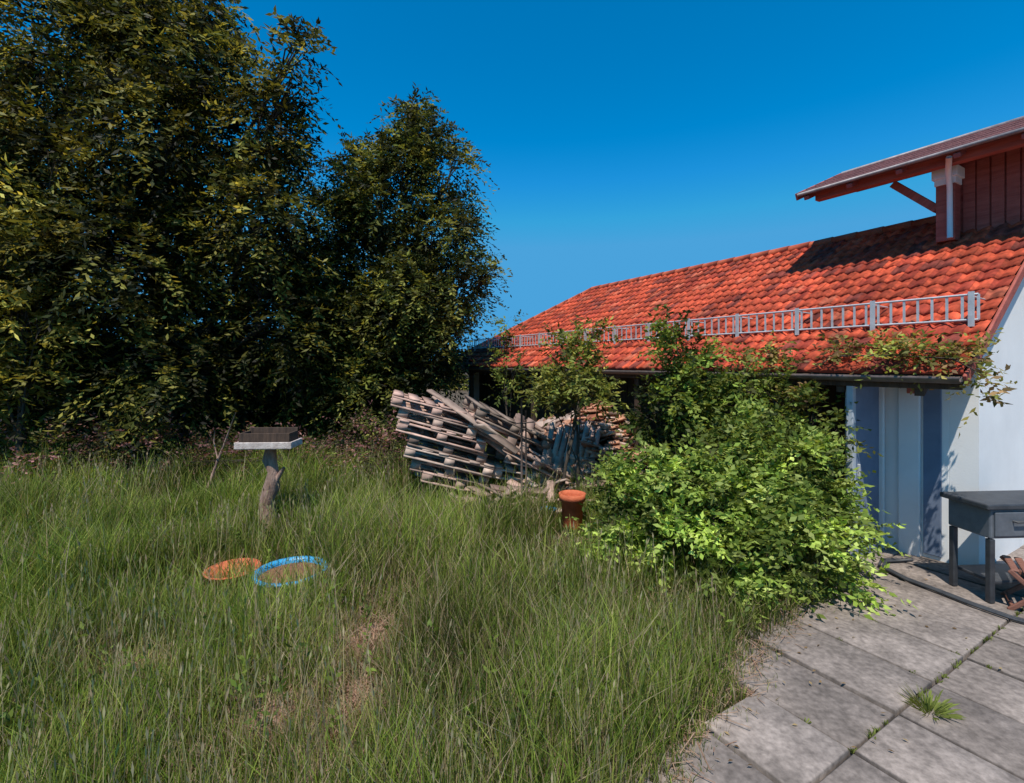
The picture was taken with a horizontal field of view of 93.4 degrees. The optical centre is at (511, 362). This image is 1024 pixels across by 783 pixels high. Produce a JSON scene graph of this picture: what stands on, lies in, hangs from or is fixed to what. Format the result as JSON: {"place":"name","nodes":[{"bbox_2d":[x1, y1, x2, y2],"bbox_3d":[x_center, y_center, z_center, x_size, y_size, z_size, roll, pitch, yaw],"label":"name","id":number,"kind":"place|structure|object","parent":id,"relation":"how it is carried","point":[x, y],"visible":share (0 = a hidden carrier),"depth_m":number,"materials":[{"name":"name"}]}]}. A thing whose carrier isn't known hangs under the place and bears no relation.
{"place":"outdoors","nodes":[
{"label":"outdoors","id":0,"kind":"place"},
{"bbox_2d":[0,373,940,782],"bbox_3d":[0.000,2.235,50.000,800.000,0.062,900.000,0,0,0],"label":"ground","id":1,"kind":"structure","parent":0,"point":[442,609],"depth_m":3.69,"materials":[{"name":"green plant"}]},
{"bbox_2d":[0,101,117,471],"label":"young walnut tree","id":2,"kind":"object","parent":1,"relation":"on","point":[21,371],"visible":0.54,"depth_m":8.79,"materials":[{"name":"green plant"}]},
{"bbox_2d":[0,0,360,471],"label":"deciduous tree","id":3,"kind":"object","parent":1,"relation":"on","point":[128,71],"visible":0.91,"depth_m":9.54,"materials":[{"name":"green plant"}]},
{"bbox_2d":[69,129,345,437],"bbox_3d":[-7.809,-2.047,12.748,7.691,8.582,5.038,0,0,0],"label":"deciduous tree","id":4,"kind":"object","parent":1,"relation":"on","point":[240,419],"visible":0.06,"depth_m":12.11,"materials":[{"name":"green plant"}]},
{"bbox_2d":[208,413,235,486],"bbox_3d":[-4.957,1.528,8.216,0.530,1.361,0.083,0,0,0],"label":"dead branch","id":5,"kind":"object","parent":1,"relation":"on","point":[216,464],"visible":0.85,"depth_m":8.19,"materials":[{"name":"brown wood"}]},
{"bbox_2d":[0,329,447,432],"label":"hedge","id":6,"kind":"object","parent":1,"relation":"on","point":[250,412],"visible":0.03,"depth_m":14.74,"materials":[{"name":"green plant"}]},
{"bbox_2d":[0,398,460,490],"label":"bramble undergrowth","id":7,"kind":"object","parent":1,"relation":"on","point":[56,437],"visible":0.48,"depth_m":8.93,"materials":[{"name":"green plant"}]},
{"bbox_2d":[202,558,261,590],"bbox_3d":[-2.800,2.127,4.840,0.520,0.145,0.520,0,0,0],"label":"clay tray","id":8,"kind":"object","parent":1,"relation":"on","point":[214,568],"visible":0.27,"depth_m":4.89,"materials":[{"name":"ceramic"}]},
{"bbox_2d":[234,427,301,533],"bbox_3d":[-3.120,1.556,6.200,0.700,1.423,0.375,0,0,-3],"label":"bird feeding table","id":9,"kind":"object","parent":1,"relation":"on","point":[269,441],"visible":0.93,"depth_m":6.12,"materials":[{"name":"grey wood"}]},
{"bbox_2d":[252,556,326,599],"bbox_3d":[-2.200,2.140,4.800,0.690,0.180,0.690,0,0,0],"label":"plastic tub","id":10,"kind":"object","parent":1,"relation":"on","point":[276,568],"visible":0.41,"depth_m":4.87,"materials":[{"name":"plastic"}]},
{"bbox_2d":[251,349,468,389],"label":"distant trees","id":11,"kind":"object","parent":1,"relation":"on","point":[464,385],"depth_m":39.96,"materials":[{"name":"green plant"}]},
{"bbox_2d":[232,82,512,457],"bbox_3d":[-3.318,-1.994,11.815,6.714,9.772,4.061,0,0,0],"label":"deciduous tree","id":12,"kind":"object","parent":1,"relation":"on","point":[365,229],"visible":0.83,"depth_m":11.37,"materials":[{"name":"green plant"}]},
{"bbox_2d":[0,464,749,751],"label":"broadleaf weeds","id":13,"kind":"object","parent":1,"relation":"on","point":[233,683],"visible":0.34,"depth_m":3.16,"materials":[{"name":"green plant"}]},
{"bbox_2d":[315,204,475,435],"bbox_3d":[-3.699,-1.128,13.486,5.480,6.715,3.692,0,0,0],"label":"deciduous tree","id":14,"kind":"object","parent":1,"relation":"on","point":[459,354],"visible":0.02,"depth_m":12.99,"materials":[{"name":"green plant"}]},
{"bbox_2d":[0,528,810,782],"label":"straw litter","id":15,"kind":"object","parent":1,"relation":"on","point":[373,634],"visible":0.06,"depth_m":3.15,"materials":[{"name":"brown plant"}]},
{"bbox_2d":[0,432,816,782],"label":"grass seed heads","id":16,"kind":"object","parent":1,"relation":"on","point":[180,666],"depth_m":3.01,"materials":[{"name":"green plant"}]},
{"bbox_2d":[469,372,473,397],"bbox_3d":[-1.146,1.220,13.642,0.100,1.960,0.100,0,0,-31],"label":"eave post","id":17,"kind":"object","parent":1,"relation":"on","point":[471,385],"visible":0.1,"depth_m":13.60,"materials":[{"name":"wood"}]},
{"bbox_2d":[474,372,478,401],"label":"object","id":18,"kind":"structure","parent":1,"relation":"on","point":[476,388],"depth_m":15.51,"materials":[{"name":"wood"}]},
{"bbox_2d":[390,389,610,516],"bbox_3d":[-0.288,1.377,7.865,3.285,1.865,2.632,0,0,-14],"label":"pallet pile","id":19,"kind":"object","parent":1,"relation":"on","point":[472,428],"visible":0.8,"depth_m":7.58,"materials":[{"name":"wood"}]},
{"bbox_2d":[480,309,529,438],"bbox_3d":[-0.081,0.597,9.028,0.940,3.210,1.018,0,0,-15],"label":"young fruit tree","id":20,"kind":"object","parent":1,"relation":"on","point":[498,376],"visible":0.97,"depth_m":8.99,"materials":[{"name":"green plant"}]},
{"bbox_2d":[515,399,533,500],"bbox_3d":[0.179,1.360,7.014,0.282,1.680,0.047,0,0,-8],"label":"garden stake","id":21,"kind":"object","parent":1,"relation":"on","point":[522,422],"visible":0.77,"depth_m":6.99,"materials":[{"name":"wood"}]},
{"bbox_2d":[531,374,536,421],"bbox_3d":[0.494,1.220,10.894,0.100,1.960,0.100,0,0,-31],"label":"eave post","id":22,"kind":"object","parent":1,"relation":"on","point":[534,417],"visible":0.19,"depth_m":10.85,"materials":[{"name":"brown wood"}]},
{"bbox_2d":[512,315,628,490],"bbox_3d":[0.872,0.730,7.167,1.684,2.953,1.407,0,0,17],"label":"young fruit tree","id":23,"kind":"object","parent":1,"relation":"on","point":[553,380],"visible":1,"depth_m":7.14,"materials":[{"name":"green plant"}]},
{"bbox_2d":[559,490,585,529],"bbox_3d":[0.800,1.962,6.400,0.360,0.475,0.360,0,0,0],"label":"terracotta pot","id":24,"kind":"object","parent":1,"relation":"on","point":[570,500],"visible":0.77,"depth_m":6.28,"materials":[{"name":"orange ceramic"}]},
{"bbox_2d":[529,400,655,493],"bbox_3d":[1.416,1.501,8.488,2.872,1.674,2.062,0,0,0],"label":"firewood pile","id":25,"kind":"object","parent":1,"relation":"on","point":[596,433],"visible":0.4,"depth_m":8.05,"materials":[{"name":"wood"}]},
{"bbox_2d":[634,378,642,460],"bbox_3d":[2.135,1.220,8.147,0.100,1.960,0.100,0,0,-31],"label":"eave post","id":26,"kind":"object","parent":1,"relation":"on","point":[638,381],"visible":0.12,"depth_m":8.12,"materials":[{"name":"wood"}]},
{"bbox_2d":[479,372,844,516],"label":"timber side wall","id":27,"kind":"structure","parent":1,"relation":"on","point":[485,391],"depth_m":9.88,"materials":[{"name":"brown wood"}]},
{"bbox_2d":[615,304,757,484],"bbox_3d":[2.106,0.722,5.996,1.675,2.972,1.346,0,0,0],"label":"leafy shrub","id":28,"kind":"object","parent":1,"relation":"on","point":[686,375],"visible":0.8,"depth_m":5.85,"materials":[{"name":"green plant"}]},
{"bbox_2d":[564,394,916,630],"bbox_3d":[2.268,1.469,4.951,3.365,2.281,2.178,0,0,0],"label":"leafy shrub","id":29,"kind":"object","parent":1,"relation":"on","point":[768,503],"visible":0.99,"depth_m":4.70,"materials":[{"name":"green plant"}]},
{"bbox_2d":[709,349,883,476],"bbox_3d":[3.244,1.016,5.610,1.105,2.376,1.722,0,0,-33],"label":"leafy shrub","id":30,"kind":"object","parent":1,"relation":"on","point":[807,392],"visible":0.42,"depth_m":5.59,"materials":[{"name":"green plant"}]},
{"bbox_2d":[713,326,1017,446],"bbox_3d":[3.687,0.903,5.589,1.090,2.600,3.229,0,0,-32],"label":"climbing vine","id":31,"kind":"object","parent":1,"relation":"on","point":[904,343],"visible":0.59,"depth_m":4.91,"materials":[{"name":"green plant"}]},
{"bbox_2d":[949,278,1023,564],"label":"gable wall","id":32,"kind":"structure","parent":1,"relation":"on","point":[986,450],"depth_m":5.26,"materials":[{"name":"white paint"}]},
{"bbox_2d":[958,147,1021,232],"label":"wall","id":33,"kind":"structure","parent":32,"relation":"on","point":[961,208],"depth_m":6.28,"materials":[{"name":"brown wood"}]},
{"bbox_2d":[963,147,1023,232],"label":"wall boards","id":34,"kind":"object","parent":33,"relation":"attached to","point":[998,190],"depth_m":6.23,"materials":[{"name":"brown wood"}]},
{"bbox_2d":[0,0,1023,351],"label":"sky","id":35,"kind":"structure","parent":0,"point":[621,140],"materials":[{"name":"blue"}]},
{"bbox_2d":[603,545,1023,782],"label":"patio paving","id":36,"kind":"structure","parent":0,"point":[871,664],"depth_m":3.17,"materials":[{"name":"grey concrete"}]},
{"bbox_2d":[846,386,855,559],"bbox_3d":[3.753,1.210,5.340,0.070,1.980,0.070,0,0,-31],"label":"porch post","id":37,"kind":"object","parent":36,"relation":"on","point":[851,413],"visible":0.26,"depth_m":5.31,"materials":[{"name":"white wood"}]},
{"bbox_2d":[845,386,862,551],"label":"cross wall","id":38,"kind":"structure","parent":36,"relation":"on","point":[845,428],"depth_m":5.46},
{"bbox_2d":[856,387,878,554],"bbox_3d":[4.060,1.230,5.529,0.560,1.920,0.031,0,0,-31],"label":"door leaf","id":39,"kind":"object","parent":38,"relation":"attached to","point":[867,409],"visible":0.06,"depth_m":5.54,"materials":[{"name":"blue wood"}]},
{"bbox_2d":[857,464,860,476],"bbox_3d":[3.875,1.200,5.389,0.025,0.140,0.030,0,0,-31],"label":"door handle","id":40,"kind":"object","parent":39,"relation":"attached to","point":[858,469],"visible":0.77,"depth_m":5.38,"materials":[{"name":"silver metal"}]},
{"bbox_2d":[716,567,1001,764],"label":"fallen leaves","id":41,"kind":"object","parent":36,"relation":"on","point":[841,682],"visible":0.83,"depth_m":3.28,"materials":[{"name":"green plant"}]},
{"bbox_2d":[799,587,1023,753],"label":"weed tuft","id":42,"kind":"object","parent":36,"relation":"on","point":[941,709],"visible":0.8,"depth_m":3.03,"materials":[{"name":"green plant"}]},
{"bbox_2d":[885,387,948,562],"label":"side wall","id":43,"kind":"structure","parent":36,"relation":"on","point":[891,451],"depth_m":5.64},
{"bbox_2d":[879,387,884,547],"bbox_3d":[4.370,1.200,5.702,0.050,1.980,0.050,0,0,-31],"label":"door frame","id":44,"kind":"object","parent":43,"relation":"attached to","point":[882,453],"visible":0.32,"depth_m":5.68,"materials":[{"name":"wood"}]},
{"bbox_2d":[898,388,920,556],"bbox_3d":[4.539,1.200,5.506,0.060,2.000,0.200,0,0,-31],"label":"side wall pilaster","id":45,"kind":"object","parent":43,"relation":"attached to","point":[909,466],"visible":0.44,"depth_m":5.48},
{"bbox_2d":[923,389,941,557],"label":"side wall panel","id":46,"kind":"structure","parent":43,"relation":"attached to","point":[932,471],"depth_m":5.33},
{"bbox_2d":[878,558,1023,623],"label":"garden hose","id":47,"kind":"object","parent":36,"relation":"on","point":[967,602],"visible":0.92,"depth_m":4.51,"materials":[{"name":"grey plastic"}]},
{"bbox_2d":[940,490,1023,602],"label":"table","id":48,"kind":"object","parent":36,"relation":"on","point":[991,516],"visible":1,"depth_m":4.47,"materials":[{"name":"grey wood"}]},
{"bbox_2d":[1000,555,1023,609],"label":"folding wooden chair","id":49,"kind":"object","parent":36,"relation":"on","point":[1013,567],"visible":1,"depth_m":4.37,"materials":[{"name":"brown wood"}]},
{"bbox_2d":[799,132,1023,197],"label":"roof deck","id":50,"kind":"structure","parent":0,"point":[917,163],"depth_m":6.32,"materials":[{"name":"brown wood"}]},
{"bbox_2d":[795,173,840,200],"bbox_3d":[5.132,-2.945,8.044,1.527,0.110,0.030,-27,13,-28],"label":"barge board","id":51,"kind":"object","parent":50,"relation":"attached to","point":[797,198],"visible":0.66,"depth_m":7.74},
{"bbox_2d":[846,181,857,187],"bbox_3d":[5.284,-2.768,7.244,0.980,0.060,0.070,-27,13,-28],"label":"rafter","id":52,"kind":"object","parent":50,"relation":"attached to","point":[850,185],"visible":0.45,"depth_m":7.01,"materials":[{"name":"brown wood"}]},
{"bbox_2d":[858,172,929,191],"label":"roof deck back","id":53,"kind":"structure","parent":50,"relation":"attached to","point":[892,182],"depth_m":8.13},
{"bbox_2d":[841,116,1023,173],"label":"ridge cap","id":54,"kind":"object","parent":53,"relation":"on","point":[1021,117],"visible":0.43,"depth_m":7.24,"materials":[{"name":"metal"}]},
{"bbox_2d":[895,167,907,174],"bbox_3d":[5.591,-2.768,6.728,0.980,0.060,0.070,-27,13,-28],"label":"rafter","id":55,"kind":"object","parent":50,"relation":"attached to","point":[900,171],"visible":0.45,"depth_m":6.50,"materials":[{"name":"brown wood"}]},
{"bbox_2d":[796,118,1023,194],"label":"roof covering","id":56,"kind":"object","parent":50,"relation":"on","point":[990,132],"visible":0.96,"depth_m":6.71,"materials":[{"name":"red tile"}]},
{"bbox_2d":[797,127,1023,196],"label":"gutter","id":57,"kind":"object","parent":50,"relation":"attached to","point":[975,143],"visible":1,"depth_m":6.27,"materials":[{"name":"metal"}]},
{"bbox_2d":[815,133,1023,201],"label":"purlin","id":58,"kind":"object","parent":50,"relation":"attached to","point":[995,147],"visible":0.74,"depth_m":6.41,"materials":[{"name":"brown wood"}]},
{"bbox_2d":[804,193,814,199],"bbox_3d":[4.976,-2.768,7.759,0.980,0.060,0.070,-27,13,-28],"label":"rafter","id":59,"kind":"object","parent":58,"relation":"on","point":[807,197],"visible":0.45,"depth_m":7.53,"materials":[{"name":"wood"}]},
{"bbox_2d":[953,150,965,158],"bbox_3d":[5.899,-2.768,6.213,0.980,0.060,0.070,-27,13,-28],"label":"rafter","id":60,"kind":"object","parent":58,"relation":"on","point":[959,154],"visible":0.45,"depth_m":5.99,"materials":[{"name":"brown wood"}]},
{"bbox_3d":[5.609,1.000,12.667,0.200,2.400,11.800,0,0,-31],"label":"back wall","id":61,"kind":"object","parent":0,"visible":0},
{"bbox_2d":[457,220,1023,383],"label":"roof deck front","id":62,"kind":"structure","parent":61,"relation":"on","point":[998,306],"depth_m":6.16,"materials":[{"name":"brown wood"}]},
{"bbox_2d":[457,288,590,356],"bbox_3d":[0.009,-1.013,14.598,4.900,2.314,0.138,0,0,19],"label":"hip cap","id":63,"kind":"object","parent":62,"relation":"attached to","point":[549,309],"visible":0.41,"depth_m":14.25,"materials":[{"name":"ceramic"}]},
{"bbox_2d":[461,372,927,395],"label":"rafters","id":64,"kind":"object","parent":62,"relation":"attached to","point":[917,392],"visible":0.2,"depth_m":5.43,"materials":[{"name":"brown wood"}]},
{"bbox_2d":[454,367,962,389],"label":"fascia","id":65,"kind":"structure","parent":62,"relation":"attached to","point":[893,384],"depth_m":5.30,"materials":[{"name":"wood"}]},
{"bbox_2d":[462,367,963,383],"bbox_3d":[0.913,0.163,9.892,0.130,0.065,12.650,0,0,-31],"label":"gutter","id":66,"kind":"object","parent":62,"relation":"attached to","point":[915,379],"visible":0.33,"depth_m":5.30,"materials":[{"name":"metal"}]},
{"bbox_2d":[468,291,985,350],"bbox_3d":[1.836,-0.552,10.105,0.386,0.360,11.931,0,0,-31],"label":"snow guard","id":67,"kind":"object","parent":62,"relation":"on","point":[971,319],"visible":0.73,"depth_m":6.30,"materials":[{"name":"metal"}]},
{"bbox_2d":[591,215,935,289],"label":"ridge caps","id":68,"kind":"object","parent":62,"relation":"on","point":[883,229],"visible":0.59,"depth_m":8.91,"materials":[{"name":"ceramic"}]},
{"bbox_2d":[936,183,959,242],"bbox_3d":[5.857,-2.000,6.479,0.200,0.750,0.200,0,0,-31],"label":"corner post","id":69,"kind":"object","parent":62,"relation":"on","point":[941,214],"visible":0.81,"depth_m":6.42,"materials":[{"name":"brown wood"}]},
{"bbox_2d":[890,181,935,212],"bbox_3d":[5.672,-2.340,6.788,0.100,0.720,0.100,0,-45,-31],"label":"post brace","id":70,"kind":"object","parent":69,"relation":"attached to","point":[918,198],"visible":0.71,"depth_m":6.75,"materials":[{"name":"brown wood"}]},
{"bbox_2d":[934,175,961,186],"bbox_3d":[5.857,-2.420,6.479,0.225,0.090,0.225,0,0,-31],"label":"corner post neck","id":71,"kind":"object","parent":69,"relation":"on","point":[955,179],"visible":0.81,"depth_m":6.42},
{"bbox_2d":[931,165,964,181],"bbox_3d":[5.857,-2.530,6.479,0.270,0.140,0.270,0,0,-31],"label":"corner post capital","id":72,"kind":"object","parent":71,"relation":"on","point":[958,170],"visible":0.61,"depth_m":6.41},
{"bbox_2d":[945,155,952,237],"bbox_3d":[5.647,-2.137,6.235,0.076,0.974,0.425,0,0,43],"label":"downpipe","id":73,"kind":"object","parent":69,"relation":"attached to","point":[948,172],"visible":1,"depth_m":6.33,"materials":[{"name":"grey metal"}]},
{"bbox_2d":[962,261,1023,384],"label":"verge board","id":74,"kind":"object","parent":62,"relation":"attached to","point":[1001,311],"visible":0.85,"depth_m":4.93,"materials":[{"name":"brown wood"}]}
]}

